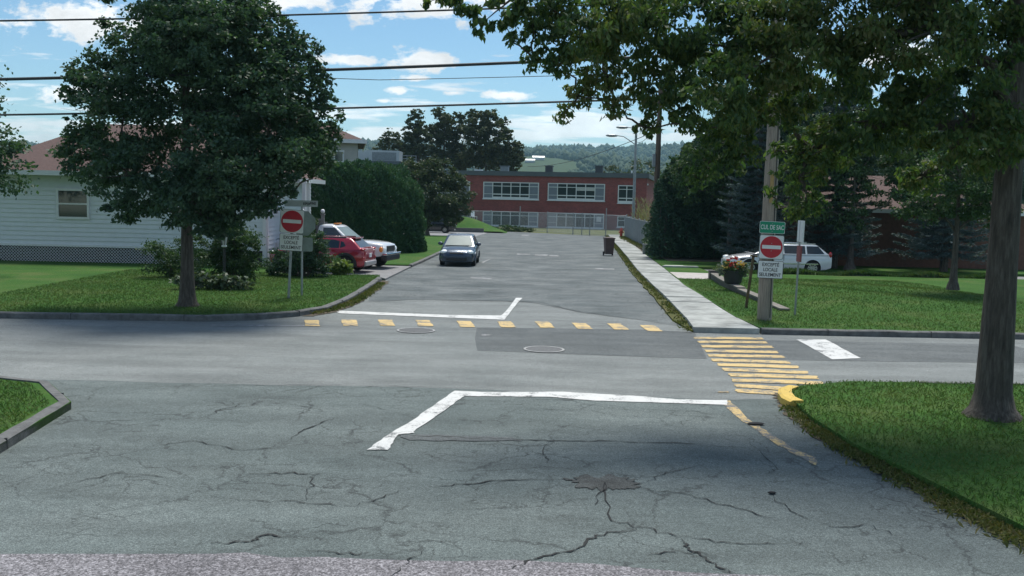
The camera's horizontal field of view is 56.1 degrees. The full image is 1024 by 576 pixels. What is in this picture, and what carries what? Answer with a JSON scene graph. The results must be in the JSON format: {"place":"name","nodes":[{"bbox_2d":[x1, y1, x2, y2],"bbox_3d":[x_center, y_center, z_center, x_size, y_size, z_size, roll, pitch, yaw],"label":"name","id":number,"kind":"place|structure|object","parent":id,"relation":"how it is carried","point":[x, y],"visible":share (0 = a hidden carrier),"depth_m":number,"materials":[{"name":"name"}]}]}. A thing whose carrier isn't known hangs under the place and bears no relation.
{"place":"outdoors","nodes":[
{"label":"outdoors","id":0,"kind":"place"},
{"bbox_2d":[0,377,70,451],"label":"lawn","id":1,"kind":"structure","parent":0,"point":[45,393],"depth_m":13.75,"materials":[{"name":"green plant"}]},
{"bbox_2d":[0,260,276,272],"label":"lawn","id":2,"kind":"structure","parent":0,"point":[58,264],"depth_m":39.35,"materials":[{"name":"green plant"}]},
{"bbox_2d":[0,124,324,265],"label":"white house","id":3,"kind":"structure","parent":0,"point":[58,218],"depth_m":40.97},
{"bbox_2d":[55,188,89,219],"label":"window","id":4,"kind":"structure","parent":3,"relation":"in","point":[70,204],"depth_m":40.82,"materials":[{"name":"clear glass"}]},
{"bbox_2d":[0,267,379,314],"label":"lawn","id":5,"kind":"structure","parent":0,"point":[14,278],"depth_m":30.20,"materials":[{"name":"green plant"}]},
{"bbox_2d":[0,64,39,199],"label":"maple tree","id":6,"kind":"object","parent":5,"relation":"on","point":[16,147],"visible":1,"depth_m":33.99,"materials":[{"name":"green plant"}]},
{"bbox_2d":[135,236,206,277],"bbox_3d":[-12.078,-1.079,34.483,3.002,1.725,1.959,1,5,0],"label":"shrub","id":7,"kind":"object","parent":5,"relation":"on","point":[170,257],"visible":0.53,"depth_m":34.38,"materials":[{"name":"green plant"}]},
{"bbox_2d":[44,0,347,306],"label":"maple tree","id":8,"kind":"object","parent":5,"relation":"on","point":[201,35],"visible":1,"depth_m":24.37,"materials":[{"name":"green plant"}]},
{"bbox_2d":[168,270,255,289],"bbox_3d":[-9.564,-0.193,30.696,2.754,0.775,1.090,1,5,0],"label":"hosta","id":9,"kind":"object","parent":5,"relation":"on","point":[225,280],"visible":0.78,"depth_m":30.48,"materials":[{"name":"green plant"}]},
{"bbox_2d":[176,224,269,281],"bbox_3d":[-10.082,-1.234,33.528,3.231,2.289,2.189,1,5,0],"label":"shrub","id":10,"kind":"object","parent":5,"relation":"on","point":[243,264],"visible":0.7,"depth_m":33.22,"materials":[{"name":"green plant"}]},
{"bbox_2d":[279,209,304,298],"bbox_3d":[-6.546,-0.920,28.374,0.700,2.800,0.062,4,5,-4],"label":"no entry sign","id":11,"kind":"object","parent":5,"relation":"on","point":[291,221],"visible":0.99,"depth_m":28.28,"materials":[{"name":"metal"}]},
{"bbox_2d":[257,230,342,276],"bbox_3d":[-8.019,-1.264,36.215,3.278,1.962,1.834,1,5,0],"label":"shrub","id":12,"kind":"object","parent":5,"relation":"on","point":[314,260],"visible":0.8,"depth_m":36.16,"materials":[{"name":"green plant"}]},
{"bbox_2d":[284,200,317,295],"bbox_3d":[-6.416,-1.105,29.224,1.000,3.115,0.083,1,5,-3],"label":"street sign","id":13,"kind":"object","parent":5,"relation":"on","point":[309,223],"visible":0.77,"depth_m":29.13,"materials":[{"name":"metal"}]},
{"bbox_2d":[325,257,353,274],"bbox_3d":[-6.833,-0.831,37.775,1.292,0.839,1.337,1,5,0],"label":"hosta","id":14,"kind":"object","parent":5,"relation":"on","point":[344,266],"visible":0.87,"depth_m":37.48,"materials":[{"name":"green plant"}]},
{"bbox_2d":[275,265,410,280],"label":"driveway","id":15,"kind":"structure","parent":0,"point":[385,272],"depth_m":40.80,"materials":[{"name":"grey asphalt"}]},
{"bbox_2d":[270,235,376,269],"bbox_3d":[-7.899,-1.462,40.244,4.200,1.480,2.180,2,5,9],"label":"parked suv","id":16,"kind":"object","parent":15,"relation":"on","point":[358,253],"visible":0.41,"depth_m":39.32,"materials":[{"name":"red paint"}]},
{"bbox_2d":[274,222,400,268],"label":"pickup truck","id":17,"kind":"object","parent":15,"relation":"on","point":[385,251],"visible":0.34,"depth_m":42.27,"materials":[{"name":"white paint"}]},
{"bbox_2d":[385,235,446,265],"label":"lawn","id":18,"kind":"structure","parent":0,"point":[407,259],"depth_m":52.55,"materials":[{"name":"green plant"}]},
{"bbox_2d":[175,123,366,196],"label":"beige house","id":19,"kind":"structure","parent":18,"relation":"on","point":[350,145],"depth_m":59.34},
{"bbox_2d":[311,158,427,252],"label":"cedar hedge","id":20,"kind":"object","parent":18,"relation":"on","point":[360,209],"visible":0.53,"depth_m":53.16,"materials":[{"name":"green plant"}]},
{"bbox_2d":[404,231,486,236],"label":"driveway","id":21,"kind":"structure","parent":0,"point":[447,234],"depth_m":86.75,"materials":[{"name":"grey concrete"}]},
{"bbox_2d":[397,156,477,234],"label":"maple","id":22,"kind":"object","parent":21,"relation":"on","point":[439,206],"visible":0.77,"depth_m":80.33,"materials":[{"name":"green plant"}]},
{"bbox_2d":[429,218,456,232],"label":"parked sedan","id":23,"kind":"object","parent":21,"relation":"on","point":[440,226],"visible":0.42,"depth_m":87.30,"materials":[{"name":"black paint"}]},
{"bbox_2d":[333,296,629,318],"bbox_3d":[-0.161,0.489,29.620,12.700,0.001,7.100,1,5,0],"label":"street apron","id":24,"kind":"object","parent":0,"point":[472,307],"visible":0.2,"depth_m":28.00,"materials":[{"name":"grey asphalt"}]},
{"bbox_2d":[310,282,384,313],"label":"weeds","id":25,"kind":"object","parent":24,"relation":"on","point":[362,296],"visible":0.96,"depth_m":29.11,"materials":[{"name":"green plant"}]},
{"bbox_2d":[0,0,1006,147],"label":"sky","id":26,"kind":"structure","parent":0,"point":[28,48],"materials":[{"name":"blue"}]},
{"bbox_2d":[0,380,1023,575],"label":"street","id":27,"kind":"structure","parent":0,"point":[198,509],"depth_m":10.65,"materials":[{"name":"grey asphalt"}]},
{"bbox_2d":[0,376,70,452],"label":"kerb","id":28,"kind":"structure","parent":27,"relation":"on","point":[21,427],"depth_m":13.11,"materials":[{"name":"concrete"}]},
{"bbox_2d":[0,552,776,575],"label":"coarse road strip","id":29,"kind":"object","parent":27,"relation":"on","point":[236,564],"visible":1,"depth_m":8.29,"materials":[{"name":"concrete"}]},
{"bbox_2d":[367,391,468,449],"bbox_3d":[-1.262,1.880,14.010,0.302,0.001,3.950,3,5,13],"label":"line","id":30,"kind":"object","parent":27,"relation":"on","point":[426,416],"visible":1,"depth_m":13.83,"materials":[{"name":"white paint"}]},
{"bbox_2d":[399,434,521,440],"bbox_3d":[-0.705,2.006,12.825,1.666,0.001,0.335,1,5,0],"label":"asphalt patch","id":31,"kind":"object","parent":27,"relation":"on","point":[443,438],"visible":1,"depth_m":12.82,"materials":[{"name":"grey asphalt"}]},
{"bbox_2d":[56,259,904,575],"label":"pavement cracks","id":32,"kind":"object","parent":27,"relation":"on","point":[500,507],"visible":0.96,"depth_m":10.09,"materials":[{"name":"black asphalt"}]},
{"bbox_2d":[461,391,727,404],"bbox_3d":[1.289,1.780,15.770,4.493,0.001,0.641,2,5,3],"label":"stop line","id":33,"kind":"object","parent":27,"relation":"on","point":[595,397],"visible":1,"depth_m":15.70,"materials":[{"name":"white paint"}]},
{"bbox_2d":[563,474,640,490],"bbox_3d":[1.057,2.215,10.981,0.845,0.001,0.674,0,6,-19],"label":"road stain","id":34,"kind":"object","parent":27,"relation":"on","point":[612,482],"visible":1,"depth_m":10.96,"materials":[{"name":"asphalt"}]},
{"bbox_2d":[725,401,817,464],"bbox_3d":[3.595,2.017,13.795,0.292,0.001,3.828,1,5,-5],"label":"edge line","id":35,"kind":"object","parent":27,"relation":"on","point":[736,411],"visible":0.99,"depth_m":13.31,"materials":[{"name":"yellow paint"}]},
{"bbox_2d":[777,385,803,406],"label":"kerb","id":36,"kind":"structure","parent":27,"relation":"on","point":[786,396],"depth_m":15.58,"materials":[{"name":"yellow paint"}]},
{"bbox_2d":[779,404,1023,554],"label":"weeds","id":37,"kind":"object","parent":27,"relation":"on","point":[993,526],"visible":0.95,"depth_m":10.97,"materials":[{"name":"green plant"}]},
{"bbox_2d":[0,313,1023,399],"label":"cross street","id":38,"kind":"structure","parent":0,"point":[369,350],"depth_m":19.05,"materials":[{"name":"grey asphalt"}]},
{"bbox_2d":[0,277,381,321],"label":"kerb","id":39,"kind":"structure","parent":38,"relation":"on","point":[140,317],"depth_m":23.91,"materials":[{"name":"concrete"}]},
{"bbox_2d":[338,311,503,319],"bbox_3d":[-2.587,0.734,26.206,4.834,0.001,0.908,2,5,4],"label":"stop line","id":40,"kind":"object","parent":38,"relation":"on","point":[437,315],"visible":1,"depth_m":26.21,"materials":[{"name":"white paint"}]},
{"bbox_2d":[475,328,706,358],"bbox_3d":[1.841,1.218,22.102,5.447,0.001,4.394,1,5,0],"label":"asphalt patch","id":41,"kind":"object","parent":38,"relation":"on","point":[644,343],"visible":1,"depth_m":21.97,"materials":[{"name":"grey asphalt"}]},
{"bbox_2d":[524,346,563,351],"bbox_3d":[0.689,1.314,20.656,0.880,0.007,0.880,1,5,0],"label":"manhole cover","id":42,"kind":"object","parent":41,"relation":"on","point":[543,349],"visible":1,"depth_m":20.64,"materials":[{"name":"metal"}]},
{"bbox_2d":[712,359,790,363],"bbox_3d":[4.912,1.499,19.727,1.619,0.001,0.397,2,5,4],"label":"crosswalk bar","id":43,"kind":"object","parent":38,"relation":"on","point":[751,360],"visible":1,"depth_m":19.72,"materials":[{"name":"yellow paint"}]},
{"bbox_2d":[718,363,798,367],"bbox_3d":[4.916,1.548,19.194,1.633,0.001,0.403,2,5,4],"label":"crosswalk bar","id":44,"kind":"object","parent":38,"relation":"on","point":[757,365],"visible":1,"depth_m":19.18,"materials":[{"name":"yellow paint"}]},
{"bbox_2d":[722,368,807,373],"bbox_3d":[4.911,1.602,18.607,1.664,0.001,0.401,2,5,5],"label":"crosswalk bar","id":45,"kind":"object","parent":38,"relation":"on","point":[765,370],"visible":1,"depth_m":18.60,"materials":[{"name":"yellow paint"}]},
{"bbox_2d":[728,373,818,378],"bbox_3d":[4.923,1.654,18.053,1.698,0.001,0.406,1,5,0],"label":"crosswalk bar","id":46,"kind":"object","parent":38,"relation":"on","point":[775,375],"visible":1,"depth_m":18.05,"materials":[{"name":"yellow paint"}]},
{"bbox_2d":[731,378,822,383],"bbox_3d":[4.846,1.702,17.509,1.671,0.001,0.389,2,5,4],"label":"crosswalk bar","id":47,"kind":"object","parent":38,"relation":"on","point":[771,381],"visible":0.81,"depth_m":17.51,"materials":[{"name":"yellow paint"}]},
{"bbox_2d":[705,339,1023,362],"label":"asphalt patch","id":48,"kind":"object","parent":38,"relation":"on","point":[895,351],"visible":0.8,"depth_m":21.44,"materials":[{"name":"grey asphalt"}]},
{"bbox_2d":[707,354,784,357],"bbox_3d":[4.980,1.441,20.383,1.671,0.001,0.415,1,5,0],"label":"crosswalk bar","id":49,"kind":"object","parent":48,"relation":"on","point":[743,355],"visible":1,"depth_m":20.38,"materials":[{"name":"yellow paint"}]},
{"bbox_2d":[796,339,859,358],"bbox_3d":[7.157,1.370,21.694,0.746,0.001,3.027,1,5,2],"label":"stop line","id":50,"kind":"object","parent":48,"relation":"on","point":[827,348],"visible":1,"depth_m":21.68,"materials":[{"name":"white paint"}]},
{"bbox_2d":[760,327,1023,339],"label":"kerb","id":51,"kind":"structure","parent":38,"relation":"on","point":[873,333],"depth_m":23.95,"materials":[{"name":"concrete"}]},
{"bbox_2d":[368,231,679,325],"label":"street","id":52,"kind":"structure","parent":0,"point":[619,290],"depth_m":38.79,"materials":[{"name":"grey asphalt"}]},
{"bbox_2d":[438,233,480,265],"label":"parked sedan","id":53,"kind":"object","parent":52,"relation":"on","point":[459,247],"visible":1,"depth_m":45.77,"materials":[{"name":"blue paint"}]},
{"bbox_2d":[603,237,615,254],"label":"wheeled bin","id":54,"kind":"object","parent":52,"relation":"on","point":[609,242],"visible":1,"depth_m":56.93,"materials":[{"name":"brown plastic"}]},
{"bbox_2d":[605,235,692,331],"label":"grass verge","id":55,"kind":"object","parent":52,"relation":"on","point":[671,316],"depth_m":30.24,"materials":[{"name":"green plant"}]},
{"bbox_2d":[414,148,669,171],"bbox_3d":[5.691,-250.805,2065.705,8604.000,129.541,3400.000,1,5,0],"label":"hills","id":56,"kind":"structure","parent":0,"point":[558,167],"depth_m":1139.49,"materials":[{"name":"green plant"}]},
{"bbox_2d":[0,137,1023,193],"bbox_3d":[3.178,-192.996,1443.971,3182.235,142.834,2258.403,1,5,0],"label":"woods","id":57,"kind":"object","parent":56,"relation":"on","point":[607,158],"visible":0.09,"depth_m":1351.54,"materials":[{"name":"green plant"}]},
{"bbox_2d":[495,226,623,235],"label":"school yard","id":58,"kind":"structure","parent":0,"point":[595,233],"depth_m":101.61,"materials":[{"name":"grey asphalt"}]},
{"bbox_2d":[358,150,423,168],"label":"flat roofed building","id":59,"kind":"structure","parent":58,"relation":"on","point":[392,157],"depth_m":126.94,"materials":[{"name":"metal"}]},
{"bbox_2d":[371,127,414,161],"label":"broadleaf tree","id":60,"kind":"object","parent":58,"relation":"on","point":[388,140],"visible":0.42,"depth_m":137.52,"materials":[{"name":"green plant"}]},
{"bbox_2d":[398,109,445,169],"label":"broadleaf tree","id":61,"kind":"object","parent":58,"relation":"on","point":[415,139],"visible":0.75,"depth_m":139.11,"materials":[{"name":"green plant"}]},
{"bbox_2d":[420,107,474,169],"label":"broadleaf tree","id":62,"kind":"object","parent":58,"relation":"on","point":[443,129],"visible":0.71,"depth_m":141.81,"materials":[{"name":"green plant"}]},
{"bbox_2d":[389,217,506,232],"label":"grass mound","id":63,"kind":"object","parent":58,"relation":"on","point":[467,222],"depth_m":93.47,"materials":[{"name":"green plant"}]},
{"bbox_2d":[453,108,511,170],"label":"broadleaf tree","id":64,"kind":"object","parent":58,"relation":"on","point":[483,132],"visible":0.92,"depth_m":138.49,"materials":[{"name":"green plant"}]},
{"bbox_2d":[484,126,525,170],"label":"broadleaf tree","id":65,"kind":"object","parent":58,"relation":"on","point":[513,158],"visible":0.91,"depth_m":137.72,"materials":[{"name":"green plant"}]},
{"bbox_2d":[364,165,653,229],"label":"school building","id":66,"kind":"structure","parent":58,"relation":"on","point":[598,192],"depth_m":112.79,"materials":[{"name":"red brick"}]},
{"bbox_2d":[483,211,537,227],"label":"window","id":67,"kind":"structure","parent":66,"relation":"in","point":[488,218],"depth_m":113.93,"materials":[{"name":"white glass"}]},
{"bbox_2d":[483,182,538,200],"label":"window","id":68,"kind":"structure","parent":66,"relation":"in","point":[491,190],"depth_m":113.62,"materials":[{"name":"white glass"}]},
{"bbox_2d":[546,212,603,229],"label":"window","id":69,"kind":"structure","parent":66,"relation":"in","point":[563,218],"depth_m":112.43,"materials":[{"name":"white glass"}]},
{"bbox_2d":[547,183,604,201],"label":"window","id":70,"kind":"structure","parent":66,"relation":"in","point":[556,191],"depth_m":112.16,"materials":[{"name":"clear glass"}]},
{"bbox_2d":[617,185,635,203],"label":"window","id":71,"kind":"structure","parent":66,"relation":"in","point":[625,192],"depth_m":111.10,"materials":[{"name":"white glass"}]},
{"bbox_2d":[453,206,626,235],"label":"chain link fence","id":72,"kind":"object","parent":58,"relation":"on","point":[568,222],"visible":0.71,"depth_m":93.13,"materials":[{"name":"metal"}]},
{"bbox_2d":[608,234,759,333],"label":"sidewalk","id":73,"kind":"structure","parent":0,"point":[700,313],"depth_m":30.36,"materials":[{"name":"concrete"}]},
{"bbox_2d":[606,126,636,215],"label":"street lamp","id":74,"kind":"object","parent":73,"relation":"on","point":[635,160],"visible":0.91,"depth_m":85.71,"materials":[{"name":"metal"}]},
{"bbox_2d":[721,242,831,271],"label":"parked wagon","id":75,"kind":"object","parent":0,"point":[816,257],"visible":0.59,"depth_m":44.12,"materials":[{"name":"white paint"}]},
{"bbox_2d":[645,252,1023,276],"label":"lawn","id":76,"kind":"structure","parent":0,"point":[712,265],"depth_m":48.77,"materials":[{"name":"green plant"}]},
{"bbox_2d":[647,80,662,221],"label":"utility pole","id":77,"kind":"object","parent":76,"relation":"on","point":[656,159],"visible":0.37,"depth_m":55.38,"materials":[{"name":"brown wood"}]},
{"bbox_2d":[641,169,686,258],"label":"cedar tree","id":78,"kind":"object","parent":76,"relation":"on","point":[660,186],"visible":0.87,"depth_m":52.80,"materials":[{"name":"green plant"}]},
{"bbox_2d":[638,246,720,261],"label":"soil bed","id":79,"kind":"object","parent":76,"relation":"on","point":[706,259],"visible":0.17,"depth_m":52.48,"materials":[{"name":"brown soil"}]},
{"bbox_2d":[624,215,650,243],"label":"slatted fence","id":80,"kind":"object","parent":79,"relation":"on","point":[633,229],"visible":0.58,"depth_m":75.51,"materials":[{"name":"metal"}]},
{"bbox_2d":[660,72,829,254],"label":"maple","id":81,"kind":"object","parent":79,"relation":"on","point":[714,187],"visible":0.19,"depth_m":50.88,"materials":[{"name":"green plant"}]},
{"bbox_2d":[840,74,886,175],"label":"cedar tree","id":82,"kind":"object","parent":79,"relation":"on","point":[873,156],"visible":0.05,"depth_m":58.62,"materials":[{"name":"green plant"}]},
{"bbox_2d":[652,142,717,257],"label":"cedar tree","id":83,"kind":"object","parent":76,"relation":"on","point":[700,250],"visible":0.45,"depth_m":52.78,"materials":[{"name":"green plant"}]},
{"bbox_2d":[683,142,743,258],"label":"cedar tree","id":84,"kind":"object","parent":76,"relation":"on","point":[708,254],"visible":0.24,"depth_m":52.81,"materials":[{"name":"green plant"}]},
{"bbox_2d":[698,168,753,256],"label":"cedar tree","id":85,"kind":"object","parent":76,"relation":"on","point":[732,214],"visible":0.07,"depth_m":53.62,"materials":[{"name":"green plant"}]},
{"bbox_2d":[709,97,800,254],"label":"blue spruce","id":86,"kind":"object","parent":76,"relation":"on","point":[756,218],"visible":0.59,"depth_m":48.11,"materials":[{"name":"green plant"}]},
{"bbox_2d":[751,107,797,221],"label":"cedar tree","id":87,"kind":"object","parent":76,"relation":"on","point":[783,136],"visible":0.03,"depth_m":54.47,"materials":[{"name":"green plant"}]},
{"bbox_2d":[785,81,887,267],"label":"blue spruce","id":88,"kind":"object","parent":76,"relation":"on","point":[834,242],"visible":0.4,"depth_m":47.56,"materials":[{"name":"green plant"}]},
{"bbox_2d":[761,107,960,269],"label":"maple","id":89,"kind":"object","parent":76,"relation":"on","point":[849,216],"visible":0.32,"depth_m":46.52,"materials":[{"name":"green plant"}]},
{"bbox_2d":[777,176,1023,269],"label":"brick house","id":90,"kind":"structure","parent":76,"relation":"on","point":[888,227],"depth_m":50.49,"materials":[{"name":"brown brick"}]},
{"bbox_2d":[886,89,990,271],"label":"blue spruce","id":91,"kind":"object","parent":76,"relation":"on","point":[943,244],"visible":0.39,"depth_m":46.98,"materials":[{"name":"green plant"}]},
{"bbox_2d":[668,271,1023,332],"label":"lawn","id":92,"kind":"structure","parent":0,"point":[803,317],"depth_m":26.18,"materials":[{"name":"green plant"}]},
{"bbox_2d":[671,272,707,278],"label":"path","id":93,"kind":"structure","parent":92,"relation":"on","point":[690,275],"depth_m":41.27,"materials":[{"name":"grey concrete"}]},
{"bbox_2d":[708,270,789,310],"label":"retaining wall","id":94,"kind":"structure","parent":92,"relation":"on","point":[719,280],"depth_m":33.64,"materials":[{"name":"grey concrete"}]},
{"bbox_2d":[714,256,749,283],"bbox_3d":[8.015,-0.657,34.614,1.286,1.008,1.065,4,6,28],"label":"flower planter","id":95,"kind":"object","parent":94,"relation":"on","point":[733,272],"visible":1,"depth_m":34.43,"materials":[{"name":"plastic"}]},
{"bbox_2d":[743,1,822,319],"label":"utility pole","id":96,"kind":"object","parent":92,"relation":"on","point":[765,298],"visible":0.27,"depth_m":25.52,"materials":[{"name":"brown wood"}]},
{"bbox_2d":[0,55,664,80],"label":"cable","id":97,"kind":"object","parent":96,"relation":"attached to","point":[325,69],"visible":0.48,"depth_m":25.01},
{"bbox_2d":[0,1,689,21],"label":"cable","id":98,"kind":"object","parent":96,"relation":"attached to","point":[262,16],"visible":0.47,"depth_m":24.98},
{"bbox_2d":[0,93,769,115],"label":"cable","id":99,"kind":"object","parent":96,"relation":"attached to","point":[194,111],"visible":0.52,"depth_m":25.17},
{"bbox_2d":[757,260,783,278],"bbox_3d":[6.882,-0.489,25.572,0.660,0.470,0.015,3,5,6],"label":"text sign","id":100,"kind":"object","parent":96,"relation":"attached to","point":[771,269],"visible":1,"depth_m":25.57,"materials":[{"name":"metal"}]},
{"bbox_2d":[758,235,783,259],"bbox_3d":[6.896,-1.087,25.517,0.640,0.640,0.015,3,5,6],"label":"no entry sign","id":101,"kind":"object","parent":96,"relation":"attached to","point":[771,246],"visible":1,"depth_m":25.52,"materials":[{"name":"metal"}]},
{"bbox_2d":[759,221,784,233],"bbox_3d":[6.907,-1.604,25.469,0.660,0.320,0.015,3,5,6],"label":"dead end sign","id":102,"kind":"object","parent":96,"relation":"attached to","point":[771,227],"visible":1,"depth_m":25.47,"materials":[{"name":"metal"}]},
{"bbox_2d":[794,220,804,314],"bbox_3d":[8.053,-0.470,27.019,0.057,2.850,0.500,2,5,0],"label":"marker post","id":103,"kind":"object","parent":92,"relation":"on","point":[800,231],"visible":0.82,"depth_m":26.98,"materials":[{"name":"metal"}]},
{"bbox_2d":[713,267,985,278],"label":"grass","id":104,"kind":"structure","parent":92,"relation":"on","point":[914,274],"depth_m":43.03,"materials":[{"name":"green plant"}]},
{"bbox_2d":[888,114,1023,289],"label":"maple","id":105,"kind":"object","parent":92,"relation":"on","point":[956,186],"visible":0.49,"depth_m":32.71,"materials":[{"name":"green plant"}]},
{"bbox_2d":[789,379,1023,530],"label":"lawn","id":106,"kind":"structure","parent":0,"point":[946,490],"depth_m":13.00,"materials":[{"name":"green plant"}]},
{"bbox_2d":[420,0,1023,422],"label":"ash leaved maple","id":107,"kind":"object","parent":106,"relation":"on","point":[962,44],"visible":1,"depth_m":13.71,"materials":[{"name":"green plant"}]},
{"label":"ground","id":108,"kind":"structure","parent":0,"visible":0},
{"bbox_2d":[630,198,651,220],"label":"feather grass","id":109,"kind":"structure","parent":108,"relation":"on","point":[645,213],"depth_m":79.21,"materials":[{"name":"plant"}]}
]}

